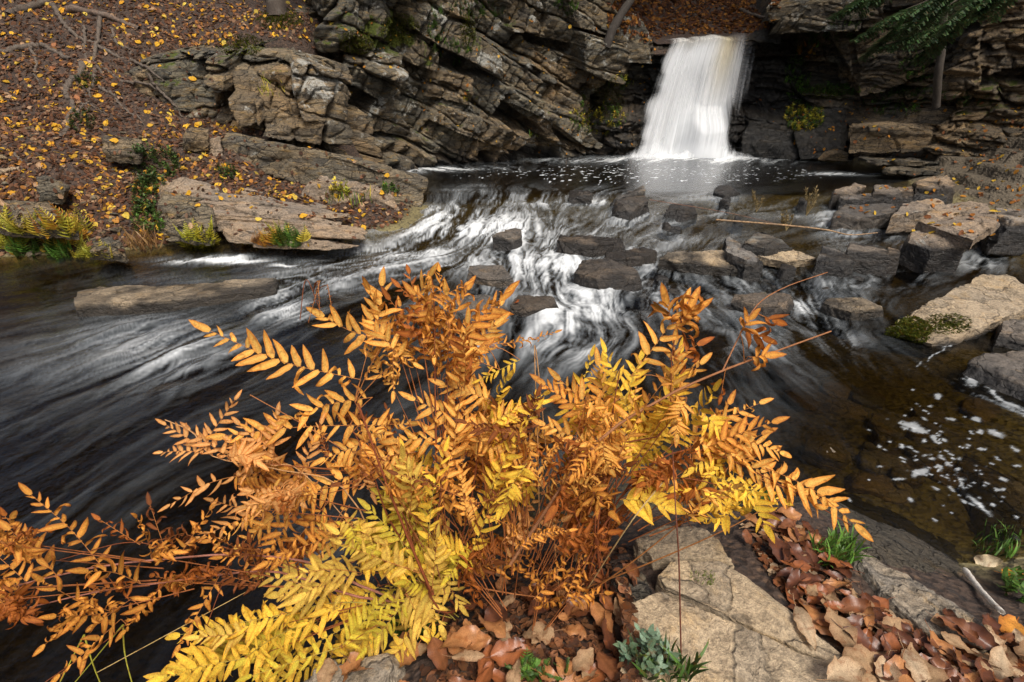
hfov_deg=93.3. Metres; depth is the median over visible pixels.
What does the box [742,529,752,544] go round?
fallen leaf
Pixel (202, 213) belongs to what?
slab rock
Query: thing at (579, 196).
boulder
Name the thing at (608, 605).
fallen leaf
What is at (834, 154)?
ledge block
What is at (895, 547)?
slab rock
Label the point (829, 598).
fallen leaf
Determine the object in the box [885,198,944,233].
boulder
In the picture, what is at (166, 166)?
ground plant
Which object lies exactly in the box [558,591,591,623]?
fallen leaf
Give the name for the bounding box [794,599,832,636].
fallen leaf
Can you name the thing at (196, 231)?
fern
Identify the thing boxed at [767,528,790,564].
fallen leaf
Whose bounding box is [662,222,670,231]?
stone
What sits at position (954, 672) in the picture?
fallen leaf
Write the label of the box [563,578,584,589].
fallen leaf
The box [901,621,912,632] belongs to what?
fallen leaf
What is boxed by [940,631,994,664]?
fallen leaf
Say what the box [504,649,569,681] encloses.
ground plant
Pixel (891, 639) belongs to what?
fallen leaf
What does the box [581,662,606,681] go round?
fallen leaf
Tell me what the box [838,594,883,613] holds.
fallen leaf
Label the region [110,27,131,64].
tree root
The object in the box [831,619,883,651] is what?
fallen leaf
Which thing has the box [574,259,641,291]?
boulder
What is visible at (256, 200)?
slab sheet
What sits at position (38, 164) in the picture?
fallen leaf
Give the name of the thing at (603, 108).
rock fern
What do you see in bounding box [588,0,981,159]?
waterfall wall
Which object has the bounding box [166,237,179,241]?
stone
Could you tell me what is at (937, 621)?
fallen leaf
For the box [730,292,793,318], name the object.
boulder
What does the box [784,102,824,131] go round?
rock fern
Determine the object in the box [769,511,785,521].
fallen leaf
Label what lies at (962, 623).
fallen leaf
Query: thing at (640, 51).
boulder
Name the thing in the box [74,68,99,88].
ground plant
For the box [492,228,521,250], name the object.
boulder
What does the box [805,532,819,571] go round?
fallen leaf
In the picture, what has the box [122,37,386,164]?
mossy outcrop
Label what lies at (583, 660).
fallen leaf
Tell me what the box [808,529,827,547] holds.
fallen leaf
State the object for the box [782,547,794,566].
fallen leaf
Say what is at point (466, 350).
fern
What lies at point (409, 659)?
fallen leaf
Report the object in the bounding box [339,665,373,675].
fallen leaf
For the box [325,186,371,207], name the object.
grass tuft
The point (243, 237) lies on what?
slab sheet
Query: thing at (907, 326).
moss
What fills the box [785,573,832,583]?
fallen leaf
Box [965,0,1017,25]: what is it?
hemlock bough
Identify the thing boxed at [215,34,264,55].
moss
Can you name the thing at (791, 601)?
fallen leaf
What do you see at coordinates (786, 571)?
fallen leaf
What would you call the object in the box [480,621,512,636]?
fallen leaf
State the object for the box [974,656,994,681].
fallen leaf
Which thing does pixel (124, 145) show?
slab rock
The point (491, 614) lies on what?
fallen leaf
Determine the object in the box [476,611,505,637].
fallen leaf
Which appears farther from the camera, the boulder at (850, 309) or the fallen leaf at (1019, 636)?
the boulder at (850, 309)
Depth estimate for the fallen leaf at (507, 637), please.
1.26 m
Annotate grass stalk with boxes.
[60,634,84,681]
[75,624,123,681]
[83,635,99,681]
[97,592,244,672]
[122,625,131,681]
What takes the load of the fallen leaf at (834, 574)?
on the drift litter at (775, 568)
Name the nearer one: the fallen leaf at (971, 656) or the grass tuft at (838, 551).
the fallen leaf at (971, 656)
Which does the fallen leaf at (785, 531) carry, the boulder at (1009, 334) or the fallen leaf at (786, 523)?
the fallen leaf at (786, 523)
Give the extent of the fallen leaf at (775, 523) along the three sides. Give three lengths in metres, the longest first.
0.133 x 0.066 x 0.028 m
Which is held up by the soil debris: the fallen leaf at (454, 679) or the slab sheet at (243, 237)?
the fallen leaf at (454, 679)
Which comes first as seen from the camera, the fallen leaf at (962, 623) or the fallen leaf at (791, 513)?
the fallen leaf at (962, 623)
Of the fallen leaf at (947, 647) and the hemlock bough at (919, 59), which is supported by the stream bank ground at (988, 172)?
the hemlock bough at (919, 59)
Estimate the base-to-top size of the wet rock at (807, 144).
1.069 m
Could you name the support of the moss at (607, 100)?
on the waterfall wall
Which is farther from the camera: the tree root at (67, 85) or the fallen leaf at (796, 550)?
the tree root at (67, 85)
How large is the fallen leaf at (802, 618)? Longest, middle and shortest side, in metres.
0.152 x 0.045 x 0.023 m
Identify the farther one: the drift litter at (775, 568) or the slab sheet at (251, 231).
the slab sheet at (251, 231)
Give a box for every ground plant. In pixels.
[66,106,97,130]
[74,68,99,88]
[127,141,180,185]
[128,173,159,214]
[129,202,164,231]
[214,162,237,181]
[329,176,350,195]
[381,181,400,194]
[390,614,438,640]
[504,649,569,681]
[998,565,1023,602]
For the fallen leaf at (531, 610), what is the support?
on the soil debris
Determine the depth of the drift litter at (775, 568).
1.53 m
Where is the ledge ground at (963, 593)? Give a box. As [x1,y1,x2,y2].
[300,479,1023,681]
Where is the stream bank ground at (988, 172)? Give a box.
[0,0,1023,259]
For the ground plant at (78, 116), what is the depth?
6.34 m
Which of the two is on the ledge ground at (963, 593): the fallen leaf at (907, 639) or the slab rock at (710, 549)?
the slab rock at (710, 549)
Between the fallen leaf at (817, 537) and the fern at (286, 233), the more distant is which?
the fern at (286, 233)
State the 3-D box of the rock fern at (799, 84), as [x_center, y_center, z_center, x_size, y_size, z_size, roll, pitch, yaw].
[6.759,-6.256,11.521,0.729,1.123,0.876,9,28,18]
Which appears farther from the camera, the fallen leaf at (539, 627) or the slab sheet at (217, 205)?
the slab sheet at (217, 205)
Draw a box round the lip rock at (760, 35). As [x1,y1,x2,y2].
[748,23,782,43]
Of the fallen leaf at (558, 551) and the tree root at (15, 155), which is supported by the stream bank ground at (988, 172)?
the tree root at (15, 155)
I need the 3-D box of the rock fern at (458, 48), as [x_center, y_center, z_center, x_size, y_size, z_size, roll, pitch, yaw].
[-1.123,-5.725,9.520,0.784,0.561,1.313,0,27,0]
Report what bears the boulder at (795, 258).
on the stream water
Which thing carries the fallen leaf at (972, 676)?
on the fallen leaf at (966, 669)
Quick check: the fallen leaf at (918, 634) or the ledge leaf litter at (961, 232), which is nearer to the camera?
the fallen leaf at (918, 634)
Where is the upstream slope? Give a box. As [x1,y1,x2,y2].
[616,0,840,55]
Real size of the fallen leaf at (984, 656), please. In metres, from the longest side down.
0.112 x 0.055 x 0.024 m
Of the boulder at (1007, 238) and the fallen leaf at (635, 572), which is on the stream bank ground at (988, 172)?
the boulder at (1007, 238)
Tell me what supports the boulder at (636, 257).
on the stream bank ground at (988, 172)
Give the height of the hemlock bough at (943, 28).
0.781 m
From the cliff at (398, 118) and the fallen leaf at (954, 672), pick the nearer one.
the fallen leaf at (954, 672)
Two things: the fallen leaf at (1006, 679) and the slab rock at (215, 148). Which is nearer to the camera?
the fallen leaf at (1006, 679)
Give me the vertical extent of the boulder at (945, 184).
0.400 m
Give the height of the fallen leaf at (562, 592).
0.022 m
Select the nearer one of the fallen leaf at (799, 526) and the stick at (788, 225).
the fallen leaf at (799, 526)
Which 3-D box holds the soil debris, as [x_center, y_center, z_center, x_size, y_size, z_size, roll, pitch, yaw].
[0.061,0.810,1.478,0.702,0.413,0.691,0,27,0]
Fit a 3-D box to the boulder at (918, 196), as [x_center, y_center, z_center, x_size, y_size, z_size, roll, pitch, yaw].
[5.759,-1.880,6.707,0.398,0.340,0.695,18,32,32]
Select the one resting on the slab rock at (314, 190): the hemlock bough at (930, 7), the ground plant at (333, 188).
the ground plant at (333, 188)
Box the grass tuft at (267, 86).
[257,76,284,96]
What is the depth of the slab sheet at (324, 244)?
5.09 m
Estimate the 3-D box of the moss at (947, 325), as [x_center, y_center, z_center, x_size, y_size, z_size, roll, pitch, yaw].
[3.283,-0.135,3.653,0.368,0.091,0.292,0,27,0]
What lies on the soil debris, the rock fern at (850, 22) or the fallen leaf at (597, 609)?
the fallen leaf at (597, 609)
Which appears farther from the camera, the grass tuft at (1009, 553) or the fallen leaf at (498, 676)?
the grass tuft at (1009, 553)
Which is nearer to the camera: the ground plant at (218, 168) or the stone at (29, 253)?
the stone at (29, 253)
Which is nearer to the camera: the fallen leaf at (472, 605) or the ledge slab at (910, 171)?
the fallen leaf at (472, 605)
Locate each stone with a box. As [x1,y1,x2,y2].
[26,250,41,256]
[95,246,108,250]
[109,226,121,232]
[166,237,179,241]
[176,221,188,227]
[188,197,203,201]
[191,157,199,161]
[655,275,668,282]
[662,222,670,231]
[668,288,679,294]
[670,226,680,233]
[733,216,742,224]
[797,197,806,211]
[852,276,863,281]
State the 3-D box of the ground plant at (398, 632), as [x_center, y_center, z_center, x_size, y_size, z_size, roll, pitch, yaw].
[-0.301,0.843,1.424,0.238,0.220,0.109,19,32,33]
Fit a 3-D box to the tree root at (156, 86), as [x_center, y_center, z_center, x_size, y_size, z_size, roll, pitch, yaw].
[-4.887,-3.457,6.821,0.407,0.562,0.064,6,27,11]
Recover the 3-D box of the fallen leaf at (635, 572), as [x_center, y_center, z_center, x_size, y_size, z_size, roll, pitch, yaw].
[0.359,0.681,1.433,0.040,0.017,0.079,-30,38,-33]
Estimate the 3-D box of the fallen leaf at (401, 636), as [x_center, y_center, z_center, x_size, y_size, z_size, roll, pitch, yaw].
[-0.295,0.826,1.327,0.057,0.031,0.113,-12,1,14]
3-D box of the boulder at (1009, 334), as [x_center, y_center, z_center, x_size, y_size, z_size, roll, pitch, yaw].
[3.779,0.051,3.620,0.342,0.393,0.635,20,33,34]
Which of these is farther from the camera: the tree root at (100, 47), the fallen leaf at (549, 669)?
the tree root at (100, 47)
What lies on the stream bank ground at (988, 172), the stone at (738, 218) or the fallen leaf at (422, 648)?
the stone at (738, 218)
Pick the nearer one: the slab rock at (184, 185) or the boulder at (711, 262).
the boulder at (711, 262)
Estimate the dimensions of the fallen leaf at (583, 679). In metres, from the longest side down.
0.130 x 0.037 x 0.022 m
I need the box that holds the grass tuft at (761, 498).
[738,481,785,512]
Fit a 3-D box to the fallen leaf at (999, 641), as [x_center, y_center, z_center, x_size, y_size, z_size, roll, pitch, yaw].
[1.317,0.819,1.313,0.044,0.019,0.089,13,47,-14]
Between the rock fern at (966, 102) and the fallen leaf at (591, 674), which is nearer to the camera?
the fallen leaf at (591, 674)
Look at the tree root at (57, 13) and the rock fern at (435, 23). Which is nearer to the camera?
the tree root at (57, 13)
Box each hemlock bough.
[825,0,875,21]
[840,0,891,17]
[849,0,953,43]
[854,0,972,62]
[868,0,983,60]
[911,18,973,65]
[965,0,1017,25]
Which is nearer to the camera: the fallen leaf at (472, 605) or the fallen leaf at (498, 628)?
the fallen leaf at (498, 628)
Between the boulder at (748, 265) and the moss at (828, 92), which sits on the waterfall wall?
the moss at (828, 92)
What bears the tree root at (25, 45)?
on the stream bank ground at (988, 172)
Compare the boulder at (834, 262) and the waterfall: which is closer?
the boulder at (834, 262)
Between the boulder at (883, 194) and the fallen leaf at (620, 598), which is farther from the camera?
the boulder at (883, 194)
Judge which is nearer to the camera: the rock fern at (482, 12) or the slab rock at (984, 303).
the slab rock at (984, 303)
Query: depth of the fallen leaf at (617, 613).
1.31 m
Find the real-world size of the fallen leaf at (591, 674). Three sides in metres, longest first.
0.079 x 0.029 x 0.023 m
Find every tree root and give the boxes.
[0,42,69,59]
[0,166,20,173]
[5,0,55,14]
[13,152,22,178]
[28,44,40,84]
[48,2,93,41]
[59,60,85,135]
[61,96,107,114]
[66,4,141,29]
[73,91,91,115]
[81,25,86,60]
[84,69,97,110]
[92,16,102,73]
[93,44,164,81]
[98,85,144,124]
[101,63,174,104]
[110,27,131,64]
[147,73,182,116]
[739,7,764,18]
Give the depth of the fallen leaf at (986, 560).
1.85 m
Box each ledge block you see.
[818,148,848,160]
[848,118,937,152]
[903,107,955,125]
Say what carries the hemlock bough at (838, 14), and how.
on the hemlock bough at (859, 5)
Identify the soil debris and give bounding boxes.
[419,543,642,681]
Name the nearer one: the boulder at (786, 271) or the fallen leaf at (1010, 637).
the fallen leaf at (1010, 637)
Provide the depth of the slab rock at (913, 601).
1.47 m
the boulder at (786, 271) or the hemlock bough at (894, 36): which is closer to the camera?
the boulder at (786, 271)
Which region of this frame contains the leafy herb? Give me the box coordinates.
[613,622,680,674]
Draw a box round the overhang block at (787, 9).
[766,0,869,22]
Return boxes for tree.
[265,0,286,14]
[604,0,634,47]
[932,1,947,108]
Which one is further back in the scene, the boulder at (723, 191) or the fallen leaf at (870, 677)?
the boulder at (723, 191)
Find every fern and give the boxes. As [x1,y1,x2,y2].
[0,203,42,248]
[0,482,443,681]
[4,236,76,258]
[22,201,94,248]
[67,236,112,258]
[143,403,472,681]
[152,390,410,615]
[173,215,220,248]
[188,262,562,613]
[203,280,637,630]
[247,225,279,247]
[250,272,831,654]
[264,219,311,248]
[427,2,443,51]
[431,36,469,67]
[451,0,505,18]
[529,282,873,591]
[553,0,578,17]
[569,98,625,135]
[607,74,633,89]
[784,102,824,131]
[785,52,811,103]
[794,38,815,61]
[803,81,861,97]
[820,10,874,40]
[862,84,932,114]
[893,50,934,92]
[944,90,984,106]
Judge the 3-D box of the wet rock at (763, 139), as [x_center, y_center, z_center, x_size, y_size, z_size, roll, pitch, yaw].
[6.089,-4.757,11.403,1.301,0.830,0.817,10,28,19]
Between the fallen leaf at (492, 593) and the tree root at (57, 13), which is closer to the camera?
the fallen leaf at (492, 593)
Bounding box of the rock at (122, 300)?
[74,278,278,317]
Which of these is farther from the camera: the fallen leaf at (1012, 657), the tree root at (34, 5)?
the tree root at (34, 5)
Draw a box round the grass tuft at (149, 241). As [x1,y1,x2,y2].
[119,219,164,250]
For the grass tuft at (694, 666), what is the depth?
1.11 m
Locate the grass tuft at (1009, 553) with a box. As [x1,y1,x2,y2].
[972,519,1023,558]
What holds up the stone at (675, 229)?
on the stream bank ground at (988, 172)
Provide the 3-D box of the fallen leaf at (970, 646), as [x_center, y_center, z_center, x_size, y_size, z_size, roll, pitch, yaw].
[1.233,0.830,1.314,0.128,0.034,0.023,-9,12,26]
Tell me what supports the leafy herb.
on the slab rock at (735, 652)
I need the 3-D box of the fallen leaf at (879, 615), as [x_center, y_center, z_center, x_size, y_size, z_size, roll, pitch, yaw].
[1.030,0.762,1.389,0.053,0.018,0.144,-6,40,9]
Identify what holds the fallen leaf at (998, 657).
on the fallen leaf at (1006, 679)
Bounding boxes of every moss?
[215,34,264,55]
[255,8,304,30]
[338,29,374,54]
[380,13,419,46]
[459,8,475,49]
[591,80,624,119]
[802,85,858,98]
[884,315,933,343]
[924,313,972,334]
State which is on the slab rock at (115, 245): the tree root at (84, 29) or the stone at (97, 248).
the stone at (97, 248)
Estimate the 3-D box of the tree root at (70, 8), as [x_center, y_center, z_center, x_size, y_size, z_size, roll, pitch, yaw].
[-6.152,-4.891,7.321,1.199,0.368,0.144,5,27,9]
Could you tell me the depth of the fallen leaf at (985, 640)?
1.30 m
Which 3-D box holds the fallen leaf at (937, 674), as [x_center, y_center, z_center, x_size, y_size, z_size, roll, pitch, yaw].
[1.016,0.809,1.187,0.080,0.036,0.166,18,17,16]
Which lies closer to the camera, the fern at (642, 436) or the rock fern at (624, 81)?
the fern at (642, 436)
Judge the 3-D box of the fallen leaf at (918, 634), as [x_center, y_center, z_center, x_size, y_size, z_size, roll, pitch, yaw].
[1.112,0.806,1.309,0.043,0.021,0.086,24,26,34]
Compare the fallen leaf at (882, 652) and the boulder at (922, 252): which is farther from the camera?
the boulder at (922, 252)
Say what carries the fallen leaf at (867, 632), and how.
on the fallen leaf at (882, 652)
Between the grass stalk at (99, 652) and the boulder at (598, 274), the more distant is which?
the boulder at (598, 274)
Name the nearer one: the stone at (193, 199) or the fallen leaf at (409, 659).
the fallen leaf at (409, 659)
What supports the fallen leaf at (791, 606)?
on the ledge ground at (963, 593)
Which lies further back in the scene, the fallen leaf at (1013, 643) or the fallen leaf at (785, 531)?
the fallen leaf at (785, 531)
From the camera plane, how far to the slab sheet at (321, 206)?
6.08 m
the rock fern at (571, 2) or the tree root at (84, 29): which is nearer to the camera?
the tree root at (84, 29)
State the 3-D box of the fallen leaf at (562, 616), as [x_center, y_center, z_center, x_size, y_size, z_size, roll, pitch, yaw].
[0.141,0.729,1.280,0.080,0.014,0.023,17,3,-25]
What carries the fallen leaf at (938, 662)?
on the drift litter at (775, 568)
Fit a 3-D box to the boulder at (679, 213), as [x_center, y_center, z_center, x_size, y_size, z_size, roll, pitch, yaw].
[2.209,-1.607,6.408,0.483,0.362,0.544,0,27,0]
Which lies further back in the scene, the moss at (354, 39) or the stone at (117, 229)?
the moss at (354, 39)
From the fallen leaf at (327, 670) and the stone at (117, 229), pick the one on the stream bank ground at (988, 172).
the stone at (117, 229)
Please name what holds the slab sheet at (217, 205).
on the slab sheet at (320, 215)
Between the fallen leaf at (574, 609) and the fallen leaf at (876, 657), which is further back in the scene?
the fallen leaf at (574, 609)
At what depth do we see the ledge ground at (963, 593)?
1.64 m
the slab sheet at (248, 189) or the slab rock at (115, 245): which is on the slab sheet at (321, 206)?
the slab sheet at (248, 189)
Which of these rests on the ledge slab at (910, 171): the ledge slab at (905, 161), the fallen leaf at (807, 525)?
the ledge slab at (905, 161)
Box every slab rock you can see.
[0,200,79,239]
[36,175,69,204]
[89,236,128,263]
[102,135,142,164]
[157,190,216,245]
[159,177,220,198]
[182,127,208,151]
[182,136,223,155]
[221,133,427,206]
[301,175,399,210]
[304,653,405,681]
[608,569,651,601]
[619,592,843,681]
[633,525,733,569]
[655,560,841,661]
[783,496,989,590]
[848,550,1006,654]
[885,274,1023,346]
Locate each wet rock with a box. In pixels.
[741,120,798,159]
[793,107,847,159]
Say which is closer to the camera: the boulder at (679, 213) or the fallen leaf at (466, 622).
the fallen leaf at (466, 622)
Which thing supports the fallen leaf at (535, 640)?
on the fallen leaf at (539, 627)
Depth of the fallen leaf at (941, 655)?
1.25 m
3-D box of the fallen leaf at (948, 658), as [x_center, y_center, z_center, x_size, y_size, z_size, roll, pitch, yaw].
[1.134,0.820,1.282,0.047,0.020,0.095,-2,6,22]
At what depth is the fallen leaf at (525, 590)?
1.41 m
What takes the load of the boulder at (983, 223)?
on the boulder at (922, 252)
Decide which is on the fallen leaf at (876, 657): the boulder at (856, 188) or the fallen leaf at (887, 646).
the fallen leaf at (887, 646)
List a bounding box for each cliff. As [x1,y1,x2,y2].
[295,0,630,170]
[921,0,1023,160]
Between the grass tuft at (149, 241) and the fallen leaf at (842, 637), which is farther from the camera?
the grass tuft at (149, 241)
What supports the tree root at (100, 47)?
on the stream bank ground at (988, 172)
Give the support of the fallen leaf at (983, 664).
on the fallen leaf at (965, 658)
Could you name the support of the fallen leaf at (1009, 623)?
on the ledge ground at (963, 593)
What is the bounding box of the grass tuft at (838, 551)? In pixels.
[808,520,875,566]
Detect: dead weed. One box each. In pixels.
[752,189,764,211]
[778,210,793,230]
[803,185,818,215]
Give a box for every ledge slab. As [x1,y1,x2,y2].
[858,154,940,166]
[882,165,962,176]
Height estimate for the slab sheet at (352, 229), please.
0.196 m
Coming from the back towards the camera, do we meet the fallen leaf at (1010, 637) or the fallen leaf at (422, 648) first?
the fallen leaf at (1010, 637)
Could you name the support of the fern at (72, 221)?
on the stream bank ground at (988, 172)
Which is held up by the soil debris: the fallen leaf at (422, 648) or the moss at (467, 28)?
the fallen leaf at (422, 648)
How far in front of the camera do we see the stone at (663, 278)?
4.71 m
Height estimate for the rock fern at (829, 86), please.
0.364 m
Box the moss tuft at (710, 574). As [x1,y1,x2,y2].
[689,569,714,585]
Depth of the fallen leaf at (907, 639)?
1.29 m
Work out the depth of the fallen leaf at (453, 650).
1.22 m
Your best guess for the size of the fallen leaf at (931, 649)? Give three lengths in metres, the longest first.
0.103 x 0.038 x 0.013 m
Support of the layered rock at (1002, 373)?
on the stream bank ground at (988, 172)
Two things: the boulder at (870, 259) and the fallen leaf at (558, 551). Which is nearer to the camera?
the fallen leaf at (558, 551)
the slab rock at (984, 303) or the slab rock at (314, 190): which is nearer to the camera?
the slab rock at (984, 303)
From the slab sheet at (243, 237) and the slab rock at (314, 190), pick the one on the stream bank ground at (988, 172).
the slab rock at (314, 190)
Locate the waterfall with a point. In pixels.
(689, 118)
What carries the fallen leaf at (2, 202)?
on the slab rock at (13, 204)
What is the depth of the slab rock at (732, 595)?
1.34 m
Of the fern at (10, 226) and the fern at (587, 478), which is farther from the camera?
the fern at (10, 226)
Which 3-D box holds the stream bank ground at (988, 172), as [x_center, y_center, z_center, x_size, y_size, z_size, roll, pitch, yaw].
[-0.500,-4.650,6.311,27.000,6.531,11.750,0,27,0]
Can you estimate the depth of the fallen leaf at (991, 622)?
1.39 m
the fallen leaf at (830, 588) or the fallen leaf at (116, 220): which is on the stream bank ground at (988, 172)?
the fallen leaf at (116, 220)
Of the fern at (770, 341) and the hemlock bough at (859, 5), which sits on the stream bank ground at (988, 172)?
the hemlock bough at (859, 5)
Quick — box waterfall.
[632,35,740,158]
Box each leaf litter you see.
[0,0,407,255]
[337,4,660,154]
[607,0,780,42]
[756,99,1023,235]
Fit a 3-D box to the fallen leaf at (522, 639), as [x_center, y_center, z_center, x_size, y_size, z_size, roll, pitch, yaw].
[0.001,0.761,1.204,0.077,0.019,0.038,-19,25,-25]
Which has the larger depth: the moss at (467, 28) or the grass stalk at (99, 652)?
the moss at (467, 28)
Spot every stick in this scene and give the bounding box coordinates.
[650,199,771,222]
[716,219,877,234]
[962,567,1005,614]
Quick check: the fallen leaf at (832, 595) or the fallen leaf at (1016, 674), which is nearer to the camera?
the fallen leaf at (1016, 674)
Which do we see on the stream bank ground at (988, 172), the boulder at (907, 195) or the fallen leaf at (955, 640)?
the boulder at (907, 195)
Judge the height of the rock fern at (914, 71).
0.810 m
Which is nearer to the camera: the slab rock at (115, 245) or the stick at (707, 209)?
the slab rock at (115, 245)
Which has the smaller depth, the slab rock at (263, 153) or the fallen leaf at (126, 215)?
the fallen leaf at (126, 215)
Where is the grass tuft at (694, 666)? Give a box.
[625,625,711,681]
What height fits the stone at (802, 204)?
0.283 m
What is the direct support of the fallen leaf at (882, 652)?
on the fallen leaf at (863, 640)
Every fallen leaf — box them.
[0,199,8,205]
[36,161,42,168]
[112,216,118,222]
[122,212,129,218]
[316,648,337,681]
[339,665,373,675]
[342,643,361,681]
[393,636,418,668]
[398,627,412,645]
[417,642,427,656]
[427,626,447,670]
[435,608,454,625]
[439,625,487,648]
[442,649,484,661]
[447,627,471,661]
[448,600,477,609]
[448,676,474,681]
[460,630,491,650]
[461,616,471,625]
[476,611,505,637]
[476,655,496,681]
[478,638,497,674]
[479,593,516,622]
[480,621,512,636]
[483,638,530,666]
[483,666,505,681]
[484,600,507,638]
[486,585,494,598]
[491,631,510,640]
[493,558,520,576]
[495,576,510,590]
[506,658,520,681]
[510,637,524,652]
[517,621,564,644]
[518,591,562,610]
[521,584,535,603]
[527,592,555,616]
[530,665,558,681]
[531,583,554,590]
[531,621,549,643]
[544,544,569,554]
[554,612,575,620]
[555,656,575,680]
[556,586,569,604]
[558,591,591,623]
[559,674,598,681]
[561,624,593,640]
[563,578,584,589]
[567,569,577,582]
[569,647,593,675]
[570,599,586,615]
[576,668,596,681]
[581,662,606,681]
[590,592,612,632]
[592,643,619,681]
[599,589,613,610]
[602,610,615,651]
[604,672,611,681]
[613,597,622,626]
[616,592,625,612]
[622,563,643,580]
[739,521,755,528]
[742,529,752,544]
[744,513,763,528]
[762,519,781,532]
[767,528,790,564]
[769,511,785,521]
[771,567,793,577]
[773,576,782,588]
[774,506,801,520]
[777,533,795,542]
[778,518,798,528]
[778,524,798,542]
[779,536,814,568]
[780,558,818,571]
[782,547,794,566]
[783,587,803,602]
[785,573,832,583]
[785,583,802,603]
[785,603,820,612]
[786,564,803,589]
[788,527,805,542]
[793,521,805,545]
[793,595,816,650]
[794,525,810,530]
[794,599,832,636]
[796,583,805,598]
[799,577,827,602]
[801,521,814,531]
[801,542,827,553]
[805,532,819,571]
[805,533,825,542]
[805,584,817,597]
[807,591,827,603]
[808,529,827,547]
[815,619,829,626]
[816,568,846,580]
[816,656,865,681]
[818,552,864,573]
[819,591,846,612]
[819,600,844,610]
[820,591,839,614]
[822,577,859,587]
[823,584,840,594]
[824,595,857,646]
[826,553,857,585]
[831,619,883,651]
[837,644,877,673]
[838,589,892,613]
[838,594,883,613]
[846,614,871,627]
[849,611,903,637]
[851,588,874,607]
[860,583,885,624]
[862,672,879,681]
[863,600,874,629]
[863,622,872,650]
[864,646,896,654]
[866,613,917,644]
[872,595,893,611]
[873,650,901,681]
[873,654,892,680]
[874,621,902,651]
[877,615,902,639]
[880,624,901,655]
[882,630,897,657]
[884,647,914,681]
[892,669,911,678]
[898,633,930,681]
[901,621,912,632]
[904,636,923,651]
[905,645,957,671]
[907,642,948,681]
[913,628,929,648]
[919,653,950,681]
[922,641,953,668]
[924,618,961,671]
[926,611,978,638]
[927,636,963,664]
[930,613,945,626]
[930,647,960,681]
[939,646,975,668]
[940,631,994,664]
[941,638,989,650]
[942,608,956,617]
[944,653,952,661]
[945,615,999,649]
[947,669,969,681]
[953,646,980,681]
[960,649,987,660]
[962,660,1005,672]
[963,669,980,681]
[970,648,1011,676]
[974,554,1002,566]
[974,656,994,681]
[974,662,1012,681]
[982,611,1001,634]
[984,624,1006,651]
[988,639,1013,679]
[998,614,1023,634]
[998,632,1014,642]
[1005,640,1018,645]
[1005,646,1017,666]
[1006,653,1023,678]
[1011,671,1023,679]
[1012,628,1023,644]
[1012,667,1023,675]
[1013,640,1023,656]
[1013,675,1023,681]
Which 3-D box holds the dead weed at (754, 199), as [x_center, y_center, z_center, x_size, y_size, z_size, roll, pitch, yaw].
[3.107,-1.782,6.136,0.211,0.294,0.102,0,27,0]
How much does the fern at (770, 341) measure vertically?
0.847 m
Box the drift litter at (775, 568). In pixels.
[740,521,996,681]
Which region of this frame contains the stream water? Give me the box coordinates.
[0,154,1023,681]
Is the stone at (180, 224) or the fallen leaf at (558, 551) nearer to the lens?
the fallen leaf at (558, 551)
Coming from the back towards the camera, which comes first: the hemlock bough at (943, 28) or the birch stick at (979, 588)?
the hemlock bough at (943, 28)
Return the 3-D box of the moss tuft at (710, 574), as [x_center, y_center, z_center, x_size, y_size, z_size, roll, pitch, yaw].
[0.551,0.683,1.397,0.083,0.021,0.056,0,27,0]
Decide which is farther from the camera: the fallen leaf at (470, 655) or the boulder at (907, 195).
the boulder at (907, 195)
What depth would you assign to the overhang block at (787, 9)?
10.00 m
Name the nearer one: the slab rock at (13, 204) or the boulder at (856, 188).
the slab rock at (13, 204)
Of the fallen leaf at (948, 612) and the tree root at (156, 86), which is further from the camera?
the tree root at (156, 86)
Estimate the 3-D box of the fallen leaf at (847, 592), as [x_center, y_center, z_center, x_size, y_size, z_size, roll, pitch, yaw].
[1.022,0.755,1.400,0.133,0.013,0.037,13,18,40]
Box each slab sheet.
[197,193,344,217]
[198,200,349,218]
[210,201,341,218]
[214,210,333,226]
[214,216,367,234]
[217,220,263,231]
[223,229,292,243]
[231,222,365,239]
[234,203,341,225]
[238,191,263,196]
[243,187,318,203]
[246,230,315,240]
[252,235,358,250]
[263,196,331,208]
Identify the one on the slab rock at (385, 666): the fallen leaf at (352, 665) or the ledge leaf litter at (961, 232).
the fallen leaf at (352, 665)
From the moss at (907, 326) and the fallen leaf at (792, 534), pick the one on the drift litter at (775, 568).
the fallen leaf at (792, 534)
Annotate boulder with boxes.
[443,294,508,327]
[467,265,513,287]
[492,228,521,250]
[510,295,558,316]
[556,234,624,257]
[568,190,592,205]
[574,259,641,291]
[604,247,656,266]
[610,185,645,206]
[612,195,648,219]
[613,13,651,63]
[658,250,756,276]
[665,204,697,222]
[713,185,739,197]
[720,197,730,209]
[722,237,762,280]
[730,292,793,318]
[742,232,792,266]
[758,250,816,268]
[777,264,796,279]
[812,246,853,277]
[820,297,883,320]
[828,183,865,207]
[829,203,897,229]
[836,193,876,209]
[845,243,889,276]
[871,184,902,210]
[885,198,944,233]
[887,247,900,274]
[897,186,913,202]
[898,231,964,273]
[912,175,954,203]
[912,192,947,204]
[915,201,999,250]
[980,208,1023,255]
[994,319,1023,350]
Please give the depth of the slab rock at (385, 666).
1.20 m
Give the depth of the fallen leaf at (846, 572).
1.54 m
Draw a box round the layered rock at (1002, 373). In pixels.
[962,350,1023,401]
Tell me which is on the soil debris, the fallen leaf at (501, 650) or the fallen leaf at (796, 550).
the fallen leaf at (501, 650)

